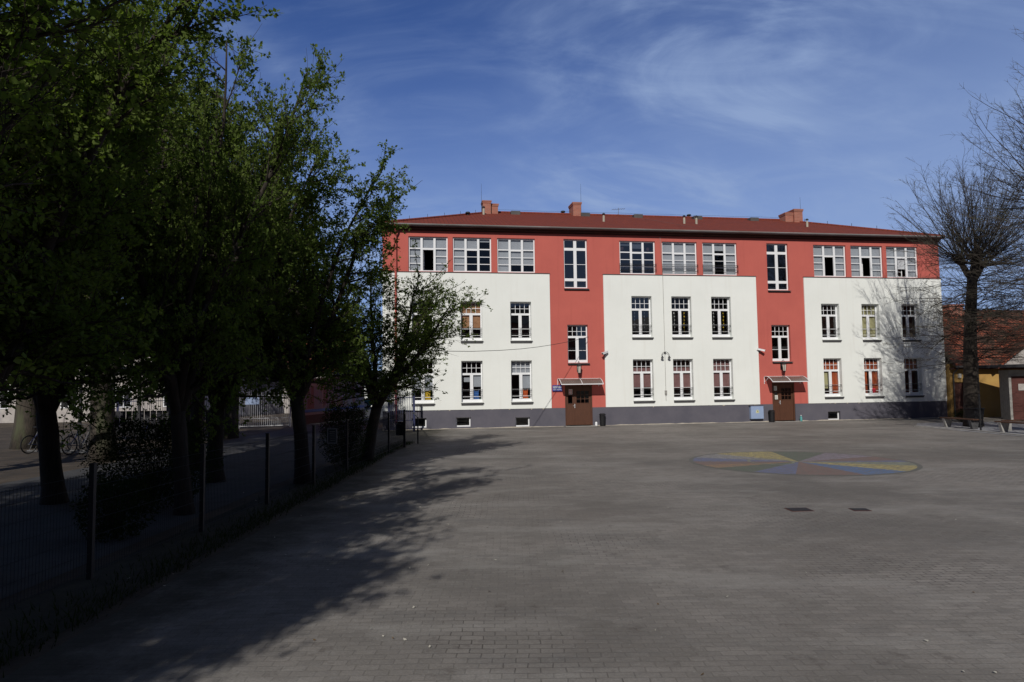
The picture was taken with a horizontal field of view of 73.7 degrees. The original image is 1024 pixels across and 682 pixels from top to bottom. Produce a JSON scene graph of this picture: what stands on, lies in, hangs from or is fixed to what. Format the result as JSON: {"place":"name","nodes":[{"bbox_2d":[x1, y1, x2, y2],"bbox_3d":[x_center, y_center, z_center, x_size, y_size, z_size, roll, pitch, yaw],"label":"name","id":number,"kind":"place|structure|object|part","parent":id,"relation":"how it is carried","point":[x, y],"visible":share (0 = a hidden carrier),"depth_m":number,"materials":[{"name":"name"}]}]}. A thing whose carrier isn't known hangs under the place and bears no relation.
{"place":"outdoors","nodes":[
{"label":"outdoors","id":0,"kind":"place"},
{"bbox_2d":[0,406,382,599],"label":"driveway","id":1,"kind":"structure","parent":0,"point":[68,552],"depth_m":12.80,"materials":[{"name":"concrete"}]},
{"bbox_2d":[1,9,163,241],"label":"hornbeam tree","id":2,"kind":"object","parent":1,"relation":"on","point":[66,128],"visible":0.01,"depth_m":10.50,"materials":[{"name":"green plant"}]},
{"bbox_2d":[70,474,162,542],"bbox_3d":[-6.062,2.565,10.502,1.246,0.982,1.251,-1,-4,0],"label":"clipped shrub","id":3,"kind":"object","parent":1,"relation":"on","point":[111,523],"visible":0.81,"depth_m":10.34,"materials":[{"name":"green plant"}]},
{"bbox_2d":[0,40,266,504],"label":"hornbeam tree","id":4,"kind":"object","parent":1,"relation":"on","point":[49,443],"visible":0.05,"depth_m":13.80,"materials":[{"name":"green plant"}]},
{"bbox_2d":[0,0,279,413],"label":"hornbeam tree","id":5,"kind":"object","parent":1,"relation":"on","point":[83,179],"visible":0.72,"depth_m":8.24,"materials":[{"name":"green plant"}]},
{"bbox_2d":[79,416,224,510],"bbox_3d":[-6.981,2.356,13.317,2.570,1.828,2.502,-1,-4,0],"label":"clipped shrub","id":6,"kind":"object","parent":1,"relation":"on","point":[156,479],"visible":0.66,"depth_m":12.99,"materials":[{"name":"green plant"}]},
{"bbox_2d":[107,195,331,469],"bbox_3d":[-9.450,-0.600,20.440,7.141,8.842,6.272,0,-4,-7],"label":"hornbeam tree","id":7,"kind":"object","parent":1,"relation":"on","point":[195,409],"depth_m":19.38,"materials":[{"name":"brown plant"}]},
{"bbox_2d":[116,58,365,482],"bbox_3d":[-7.405,-1.348,17.282,6.996,9.901,7.088,0,-4,-15],"label":"hornbeam tree","id":8,"kind":"object","parent":1,"relation":"on","point":[332,181],"visible":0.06,"depth_m":15.96,"materials":[{"name":"green plant"}]},
{"bbox_2d":[304,375,364,423],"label":"mural wall","id":9,"kind":"structure","parent":1,"relation":"on","point":[314,412],"depth_m":44.66,"materials":[{"name":"paint"}]},
{"bbox_2d":[0,413,408,678],"bbox_3d":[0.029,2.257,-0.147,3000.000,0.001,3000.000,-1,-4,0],"label":"ground","id":10,"kind":"structure","parent":0,"point":[17,465],"depth_m":12.56,"materials":[{"name":"grey concrete"}]},
{"bbox_2d":[9,387,37,449],"bbox_3d":[-19.134,-1.959,27.618,7.218,12.686,6.999,0,-4,-9],"label":"old tree","id":11,"kind":"object","parent":10,"relation":"on","point":[24,423],"depth_m":27.02,"materials":[{"name":"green plant"}]},
{"bbox_2d":[20,426,61,453],"bbox_3d":[-17.355,3.585,25.235,0.577,1.058,1.716,-2,-4,15],"label":"bicycle","id":12,"kind":"object","parent":10,"relation":"on","point":[29,444],"visible":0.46,"depth_m":24.78,"materials":[{"name":"black metal"}]},
{"bbox_2d":[27,431,88,452],"bbox_3d":[-16.267,3.673,24.962,3.403,0.746,0.550,-2,-4,20],"label":"bicycle rack","id":13,"kind":"object","parent":10,"relation":"on","point":[65,451],"visible":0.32,"depth_m":24.93,"materials":[{"name":"metal"}]},
{"bbox_2d":[37,423,83,451],"bbox_3d":[-16.456,3.554,24.936,0.577,1.058,1.716,-2,-4,24],"label":"bicycle","id":14,"kind":"object","parent":10,"relation":"on","point":[69,437],"visible":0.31,"depth_m":25.25,"materials":[{"name":"metal"}]},
{"bbox_2d":[26,57,123,461],"bbox_3d":[-13.543,-2.660,22.666,9.370,13.348,8.479,-3,-5,36],"label":"old tree","id":15,"kind":"object","parent":10,"relation":"on","point":[93,431],"depth_m":21.81,"materials":[{"name":"brown plant"}]},
{"bbox_2d":[61,424,88,454],"bbox_3d":[-15.456,3.515,24.537,0.577,1.058,1.716,-2,-4,12],"label":"bicycle","id":16,"kind":"object","parent":10,"relation":"on","point":[80,445],"visible":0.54,"depth_m":24.26,"materials":[{"name":"metal"}]},
{"bbox_2d":[0,357,249,422],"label":"house","id":17,"kind":"structure","parent":10,"relation":"on","point":[8,418],"depth_m":49.81,"materials":[{"name":"white paint"}]},
{"bbox_2d":[0,394,7,408],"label":"window","id":18,"kind":"structure","parent":17,"relation":"in","point":[2,394],"depth_m":49.82,"materials":[{"name":"white plastic"}]},
{"bbox_2d":[60,391,76,407],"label":"window","id":19,"kind":"structure","parent":17,"relation":"in","point":[62,403],"depth_m":49.82,"materials":[{"name":"white plastic"}]},
{"bbox_2d":[115,390,131,407],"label":"window","id":20,"kind":"structure","parent":17,"relation":"in","point":[120,406],"depth_m":49.82,"materials":[{"name":"white plastic"}]},
{"bbox_2d":[77,367,209,444],"bbox_3d":[-15.766,2.749,30.098,5.400,3.320,2.800,-1,-4,0],"label":"bicycle shelter","id":21,"kind":"object","parent":10,"relation":"on","point":[142,414],"visible":0.18,"depth_m":31.31,"materials":[{"name":"metal"}]},
{"bbox_2d":[116,396,206,426],"bbox_3d":[-18.551,3.958,37.964,6.150,2.000,0.120,0,-4,-16],"label":"steel fence","id":22,"kind":"object","parent":10,"relation":"on","point":[117,408],"visible":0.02,"depth_m":37.45,"materials":[{"name":"grey metal"}]},
{"bbox_2d":[79,87,269,460],"bbox_3d":[-9.933,-2.274,21.228,7.801,12.280,8.620,-1,-4,2],"label":"old tree","id":23,"kind":"object","parent":10,"relation":"on","point":[189,404],"depth_m":21.15,"materials":[{"name":"green plant"}]},
{"bbox_2d":[24,0,345,515],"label":"hornbeam tree","id":24,"kind":"object","parent":10,"relation":"on","point":[207,319],"visible":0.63,"depth_m":12.35,"materials":[{"name":"green plant"}]},
{"bbox_2d":[0,440,412,677],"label":"grass verge","id":25,"kind":"object","parent":10,"relation":"on","point":[44,599],"depth_m":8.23,"materials":[{"name":"green plant"}]},
{"bbox_2d":[0,0,176,409],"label":"hornbeam tree","id":26,"kind":"object","parent":25,"relation":"on","point":[29,19],"visible":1,"depth_m":5.86,"materials":[{"name":"green plant"}]},
{"bbox_2d":[0,409,404,610],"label":"fence","id":27,"kind":"object","parent":25,"relation":"on","point":[270,461],"visible":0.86,"depth_m":10.25,"materials":[{"name":"metal"}]},
{"bbox_2d":[327,428,335,443],"bbox_3d":[-4.709,2.485,17.880,0.300,0.400,0.020,-2,-4,20],"label":"notice plate","id":28,"kind":"object","parent":27,"relation":"attached to","point":[333,434],"visible":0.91,"depth_m":17.87,"materials":[{"name":"grey metal"}]},
{"bbox_2d":[146,139,420,483],"bbox_3d":[-5.409,-0.568,15.701,5.702,8.039,6.492,3,-5,-42],"label":"hornbeam tree","id":29,"kind":"object","parent":25,"relation":"on","point":[298,375],"visible":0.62,"depth_m":15.78,"materials":[{"name":"green plant"}]},
{"bbox_2d":[317,403,372,465],"bbox_3d":[-4.926,2.737,20.092,1.606,1.862,1.598,-1,-4,0],"label":"clipped shrub","id":30,"kind":"object","parent":25,"relation":"on","point":[350,412],"visible":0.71,"depth_m":19.91,"materials":[{"name":"green plant"}]},
{"bbox_2d":[223,172,281,438],"bbox_3d":[-13.134,-1.752,31.656,8.055,12.680,8.902,-1,-4,5],"label":"old tree","id":31,"kind":"object","parent":10,"relation":"on","point":[231,414],"depth_m":31.30,"materials":[{"name":"brown plant"}]},
{"bbox_2d":[239,390,290,426],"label":"steel gate","id":32,"kind":"structure","parent":10,"relation":"on","point":[255,400],"depth_m":39.14,"materials":[{"name":"grey metal"}]},
{"bbox_2d":[250,344,352,413],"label":"house","id":33,"kind":"structure","parent":10,"relation":"on","point":[270,408],"depth_m":61.76,"materials":[{"name":"beige tile"}]},
{"bbox_2d":[269,388,282,401],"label":"window","id":34,"kind":"structure","parent":33,"relation":"in","point":[270,388],"depth_m":61.80,"materials":[{"name":"white plastic"}]},
{"bbox_2d":[291,240,492,461],"bbox_3d":[-3.723,0.380,20.701,6.634,6.796,6.734,-1,-4,5],"label":"hornbeam tree","id":35,"kind":"object","parent":10,"relation":"on","point":[377,390],"visible":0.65,"depth_m":19.79,"materials":[{"name":"green plant"}]},
{"bbox_2d":[364,397,371,407],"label":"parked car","id":36,"kind":"object","parent":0,"point":[366,404],"visible":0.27,"depth_m":74.90,"materials":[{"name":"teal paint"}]},
{"bbox_2d":[0,415,1023,681],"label":"courtyard paving","id":37,"kind":"structure","parent":0,"point":[742,577],"depth_m":8.14,"materials":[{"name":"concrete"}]},
{"bbox_2d":[396,414,405,446],"bbox_3d":[-4.138,3.335,25.437,0.340,1.250,0.188,-1,-4,0],"label":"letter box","id":38,"kind":"object","parent":37,"relation":"on","point":[402,428],"visible":0.92,"depth_m":25.38,"materials":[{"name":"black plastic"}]},
{"bbox_2d":[388,391,414,430],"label":"iron gate","id":39,"kind":"structure","parent":37,"relation":"on","point":[409,420],"depth_m":34.48,"materials":[{"name":"grey metal"}]},
{"bbox_2d":[413,412,418,443],"bbox_3d":[-4.211,3.717,29.760,0.059,1.050,5.616,0,-4,-10],"label":"tube rail","id":40,"kind":"object","parent":37,"relation":"on","point":[417,428],"visible":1,"depth_m":27.02,"materials":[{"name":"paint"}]},
{"bbox_2d":[599,413,605,425],"bbox_3d":[4.904,4.261,36.997,0.350,0.670,0.341,0,-4,-9],"label":"litter bin","id":41,"kind":"object","parent":37,"relation":"on","point":[602,418],"visible":0.99,"depth_m":36.86,"materials":[{"name":"black plastic"}]},
{"bbox_2d":[381,191,947,430],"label":"school building","id":42,"kind":"structure","parent":37,"relation":"on","point":[710,305],"depth_m":38.58,"materials":[{"name":"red paint"}]},
{"bbox_2d":[411,418,425,427],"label":"window","id":43,"kind":"structure","parent":42,"relation":"in","point":[411,418],"depth_m":35.83,"materials":[{"name":"white plastic"}]},
{"bbox_2d":[412,361,434,405],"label":"window","id":44,"kind":"structure","parent":42,"relation":"in","point":[424,397],"depth_m":36.09,"materials":[{"name":"white plastic"}]},
{"bbox_2d":[408,237,447,271],"bbox_3d":[-4.527,-4.613,36.768,2.080,1.870,0.627,0,-4,-9],"label":"window","id":45,"kind":"structure","parent":42,"relation":"in","point":[439,245],"depth_m":36.55,"materials":[{"name":"white plastic"}]},
{"bbox_2d":[456,417,469,426],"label":"window","id":46,"kind":"structure","parent":42,"relation":"in","point":[456,417],"depth_m":36.19,"materials":[{"name":"white plastic"}]},
{"bbox_2d":[461,302,482,342],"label":"window","id":47,"kind":"structure","parent":42,"relation":"in","point":[475,317],"depth_m":36.75,"materials":[{"name":"white plastic"}]},
{"bbox_2d":[453,237,490,271],"bbox_3d":[-2.168,-4.635,36.894,2.080,1.870,0.137,0,-4,-9],"label":"window","id":48,"kind":"structure","parent":42,"relation":"in","point":[461,246],"depth_m":36.85,"materials":[{"name":"white plastic"}]},
{"bbox_2d":[461,361,483,404],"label":"window","id":49,"kind":"structure","parent":42,"relation":"in","point":[475,379],"depth_m":36.49,"materials":[{"name":"white plastic"}]},
{"bbox_2d":[370,337,586,351],"bbox_3d":[-0.394,-0.003,30.328,0.022,1.273,16.819,-3,-4,33],"label":"overhead cable","id":50,"kind":"object","parent":42,"relation":"attached to","point":[512,349],"visible":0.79,"depth_m":30.88,"materials":[{"name":"paint"}]},
{"bbox_2d":[497,238,534,272],"bbox_3d":[0.198,-4.641,37.269,2.080,1.870,0.137,0,-4,-9],"label":"window","id":51,"kind":"structure","parent":42,"relation":"in","point":[510,252],"depth_m":37.29,"materials":[{"name":"white plastic"}]},
{"bbox_2d":[510,302,532,342],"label":"window","id":52,"kind":"structure","parent":42,"relation":"in","point":[523,322],"depth_m":37.10,"materials":[{"name":"white plastic"}]},
{"bbox_2d":[515,417,528,426],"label":"window","id":53,"kind":"structure","parent":42,"relation":"in","point":[515,417],"depth_m":36.69,"materials":[{"name":"white plastic"}]},
{"bbox_2d":[511,361,533,403],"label":"window","id":54,"kind":"structure","parent":42,"relation":"in","point":[521,368],"depth_m":36.96,"materials":[{"name":"white plastic"}]},
{"bbox_2d":[552,385,561,390],"bbox_3d":[2.446,2.547,36.893,0.540,0.320,0.035,0,-4,-9],"label":"school sign","id":55,"kind":"object","parent":42,"relation":"attached to","point":[556,387],"visible":1,"depth_m":36.88,"materials":[{"name":"blue metal"}]},
{"bbox_2d":[563,239,586,289],"bbox_3d":[3.513,-4.203,37.633,1.400,2.840,0.330,0,-4,-9],"label":"window","id":56,"kind":"structure","parent":42,"relation":"in","point":[574,249],"depth_m":37.73,"materials":[{"name":"white plastic"}]},
{"bbox_2d":[567,325,589,364],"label":"window","id":57,"kind":"structure","parent":42,"relation":"in","point":[570,362],"depth_m":37.49,"materials":[{"name":"white plastic"}]},
{"bbox_2d":[565,385,592,425],"bbox_3d":[3.618,3.497,37.169,1.520,2.190,0.161,0,-4,-9],"label":"door","id":58,"kind":"structure","parent":42,"relation":"in","point":[576,413],"depth_m":37.17,"materials":[{"name":"brown wood"}]},
{"bbox_2d":[577,361,581,374],"bbox_3d":[3.621,1.460,36.997,0.300,0.752,0.470,0,-4,-9],"label":"wall lantern","id":59,"kind":"object","parent":42,"relation":"attached to","point":[579,367],"depth_m":36.84,"materials":[{"name":"glass"}]},
{"bbox_2d":[619,241,656,273],"bbox_3d":[7.005,-4.663,38.265,2.143,1.870,0.296,0,-4,-9],"label":"window","id":60,"kind":"structure","parent":42,"relation":"in","point":[632,244],"depth_m":38.30,"materials":[{"name":"white plastic"}]},
{"bbox_2d":[631,297,653,338],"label":"window","id":61,"kind":"structure","parent":42,"relation":"in","point":[634,336],"depth_m":38.19,"materials":[{"name":"white plastic"}]},
{"bbox_2d":[633,359,655,402],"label":"window","id":62,"kind":"structure","parent":42,"relation":"in","point":[642,377],"depth_m":38.03,"materials":[{"name":"white plastic"}]},
{"bbox_2d":[662,242,697,274],"bbox_3d":[9.459,-4.669,38.656,2.143,1.870,0.296,0,-4,-9],"label":"window","id":63,"kind":"structure","parent":42,"relation":"in","point":[678,258],"depth_m":38.75,"materials":[{"name":"white plastic"}]},
{"bbox_2d":[671,297,693,338],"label":"window","id":64,"kind":"structure","parent":42,"relation":"in","point":[674,336],"depth_m":38.54,"materials":[{"name":"white plastic"}]},
{"bbox_2d":[673,359,694,401],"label":"window","id":65,"kind":"structure","parent":42,"relation":"in","point":[682,375],"depth_m":38.39,"materials":[{"name":"white plastic"}]},
{"bbox_2d":[702,243,737,274],"bbox_3d":[11.849,-4.675,39.034,2.143,1.870,0.296,0,-4,-9],"label":"window","id":66,"kind":"structure","parent":42,"relation":"in","point":[729,249],"depth_m":39.11,"materials":[{"name":"white plastic"}]},
{"bbox_2d":[711,297,732,338],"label":"window","id":67,"kind":"structure","parent":42,"relation":"in","point":[714,336],"depth_m":38.93,"materials":[{"name":"white plastic"}]},
{"bbox_2d":[713,359,734,401],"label":"window","id":68,"kind":"structure","parent":42,"relation":"in","point":[721,369],"depth_m":38.78,"materials":[{"name":"white plastic"}]},
{"bbox_2d":[748,405,764,418],"bbox_3d":[13.804,4.001,38.524,0.860,0.780,0.240,0,-4,-9],"label":"electrical cabinet","id":69,"kind":"object","parent":42,"relation":"attached to","point":[756,411],"visible":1,"depth_m":38.44,"materials":[{"name":"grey metal"}]},
{"bbox_3d":[13.818,4.015,38.437,0.700,0.680,0.009,0,-4,-9],"label":"cabinet door","id":70,"kind":"part","parent":69,"relation":"part of","materials":[{"name":"blue metal"}]},
{"bbox_2d":[766,244,787,291],"bbox_3d":[15.379,-4.233,39.514,1.400,2.840,0.330,0,-4,-9],"label":"window","id":71,"kind":"structure","parent":42,"relation":"in","point":[775,253],"depth_m":39.62,"materials":[{"name":"white plastic"}]},
{"bbox_2d":[771,325,789,362],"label":"window","id":72,"kind":"structure","parent":42,"relation":"in","point":[779,349],"depth_m":39.37,"materials":[{"name":"white plastic"}]},
{"bbox_2d":[780,360,786,372],"bbox_3d":[15.444,1.431,38.870,0.300,0.752,0.470,0,-4,-9],"label":"wall lantern","id":73,"kind":"object","parent":42,"relation":"attached to","point":[784,367],"depth_m":38.72,"materials":[{"name":"glass"}]},
{"bbox_2d":[772,382,794,420],"bbox_3d":[15.503,3.467,39.053,1.380,2.190,0.161,0,-4,-9],"label":"door","id":74,"kind":"structure","parent":42,"relation":"in","point":[784,409],"depth_m":39.06,"materials":[{"name":"brown wood"}]},
{"bbox_2d":[813,245,845,276],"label":"window","id":75,"kind":"structure","parent":42,"relation":"in","point":[819,251],"depth_m":40.20,"materials":[{"name":"white plastic"}]},
{"bbox_2d":[821,304,841,341],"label":"window","id":76,"kind":"structure","parent":42,"relation":"in","point":[827,316],"depth_m":39.97,"materials":[{"name":"white plastic"}]},
{"bbox_2d":[828,411,838,419],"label":"window","id":77,"kind":"structure","parent":42,"relation":"in","point":[828,411],"depth_m":39.58,"materials":[{"name":"white plastic"}]},
{"bbox_2d":[823,358,844,398],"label":"window","id":78,"kind":"structure","parent":42,"relation":"in","point":[832,368],"depth_m":39.84,"materials":[{"name":"white plastic"}]},
{"bbox_2d":[850,246,881,276],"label":"window","id":79,"kind":"structure","parent":42,"relation":"in","point":[857,252],"depth_m":40.58,"materials":[{"name":"white plastic"}]},
{"bbox_2d":[861,304,881,341],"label":"window","id":80,"kind":"structure","parent":42,"relation":"in","point":[869,320],"depth_m":40.45,"materials":[{"name":"white plastic"}]},
{"bbox_2d":[864,358,884,397],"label":"window","id":81,"kind":"structure","parent":42,"relation":"in","point":[872,367],"depth_m":40.23,"materials":[{"name":"white plastic"}]},
{"bbox_2d":[886,247,917,277],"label":"window","id":82,"kind":"structure","parent":42,"relation":"in","point":[894,256],"depth_m":40.95,"materials":[{"name":"white plastic"}]},
{"bbox_2d":[901,305,918,341],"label":"window","id":83,"kind":"structure","parent":42,"relation":"in","point":[906,316],"depth_m":40.79,"materials":[{"name":"white plastic"}]},
{"bbox_2d":[904,358,924,397],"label":"window","id":84,"kind":"structure","parent":42,"relation":"in","point":[914,394],"depth_m":40.59,"materials":[{"name":"white plastic"}]},
{"bbox_2d":[768,410,774,421],"bbox_3d":[14.662,4.237,38.543,0.350,0.670,0.341,0,-4,-9],"label":"litter bin","id":85,"kind":"object","parent":37,"relation":"on","point":[771,415],"visible":0.97,"depth_m":38.42,"materials":[{"name":"black plastic"}]},
{"bbox_2d":[784,508,813,511],"bbox_3d":[5.059,2.976,12.028,0.400,0.032,0.320,-1,-4,-3],"label":"drain grate","id":86,"kind":"object","parent":37,"relation":"on","point":[798,509],"visible":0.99,"depth_m":11.98,"materials":[{"name":"grey metal"}]},
{"bbox_2d":[689,451,922,475],"bbox_3d":[8.074,3.396,19.234,6.000,0.003,5.996,-1,-4,0],"label":"painted circle","id":87,"kind":"object","parent":37,"relation":"on","point":[813,463],"visible":1,"depth_m":18.77,"materials":[{"name":"paint"}]},
{"bbox_2d":[848,508,871,510],"bbox_3d":[6.088,2.958,11.948,0.300,0.032,0.240,-1,-4,3],"label":"drain grate","id":88,"kind":"object","parent":37,"relation":"on","point":[859,509],"visible":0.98,"depth_m":11.91,"materials":[{"name":"grey metal"}]},
{"bbox_2d":[953,408,962,421],"bbox_3d":[24.241,3.967,36.429,1.364,0.788,1.324,-1,-4,0],"label":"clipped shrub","id":89,"kind":"object","parent":37,"relation":"on","point":[960,415],"visible":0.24,"depth_m":36.52,"materials":[{"name":"green plant"}]},
{"bbox_2d":[914,425,1023,435],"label":"kerb","id":90,"kind":"structure","parent":37,"relation":"on","point":[971,430],"depth_m":29.79,"materials":[{"name":"concrete"}]},
{"bbox_2d":[917,422,1023,436],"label":"gravel bed","id":91,"kind":"object","parent":37,"relation":"on","point":[994,427],"visible":0.67,"depth_m":32.07,"materials":[{"name":"grey gravel"}]},
{"bbox_2d":[879,133,1023,426],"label":"bare lime tree","id":92,"kind":"object","parent":91,"relation":"on","point":[970,360],"visible":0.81,"depth_m":32.94,"materials":[{"name":"brown plant"}]},
{"bbox_2d":[939,417,981,428],"bbox_3d":[20.811,3.814,31.703,0.435,0.470,2.200,0,-4,-4],"label":"park bench","id":93,"kind":"object","parent":91,"relation":"on","point":[973,423],"visible":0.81,"depth_m":31.31,"materials":[{"name":"brown wood"}]},
{"bbox_2d":[909,25,1023,350],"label":"bare lime tree","id":94,"kind":"object","parent":91,"relation":"on","point":[1002,267],"visible":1,"depth_m":27.47,"materials":[{"name":"brown plant"}]},
{"bbox_2d":[978,394,981,429],"bbox_3d":[20.241,3.109,29.544,0.083,1.610,0.083,1,-4,-22],"label":"sign post","id":95,"kind":"object","parent":91,"relation":"on","point":[979,411],"visible":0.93,"depth_m":29.53,"materials":[{"name":"black metal"}]},
{"bbox_2d":[994,421,1023,431],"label":"park bench","id":96,"kind":"object","parent":91,"relation":"on","point":[1003,426],"visible":0.93,"depth_m":28.82,"materials":[{"name":"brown wood"}]},
{"bbox_2d":[1001,420,1023,430],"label":"park bench","id":97,"kind":"object","parent":91,"relation":"on","point":[1010,427],"visible":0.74,"depth_m":29.68,"materials":[{"name":"grey concrete"}]},
{"bbox_2d":[964,408,984,426],"bbox_3d":[21.799,3.610,32.161,0.560,0.910,0.650,0,-4,-11],"label":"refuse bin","id":98,"kind":"object","parent":37,"relation":"on","point":[972,413],"visible":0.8,"depth_m":31.95,"materials":[{"name":"black plastic"}]},
{"bbox_2d":[942,304,1023,417],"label":"ochre house","id":99,"kind":"structure","parent":37,"relation":"on","point":[989,390],"depth_m":40.82,"materials":[{"name":"yellow tile"}]},
{"bbox_2d":[955,382,962,417],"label":"door","id":100,"kind":"structure","parent":99,"relation":"in","point":[958,386],"depth_m":40.59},
{"bbox_2d":[978,364,1023,419],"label":"garage","id":101,"kind":"structure","parent":37,"relation":"on","point":[1011,384],"depth_m":37.66,"materials":[{"name":"concrete"}]},
{"bbox_2d":[1011,376,1023,419],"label":"door","id":102,"kind":"structure","parent":101,"relation":"in","point":[1017,395],"depth_m":37.60,"materials":[{"name":"red wood"}]},
{"bbox_2d":[0,0,1023,370],"label":"sky","id":103,"kind":"structure","parent":0,"point":[768,109],"materials":[{"name":"blue"}]}
]}

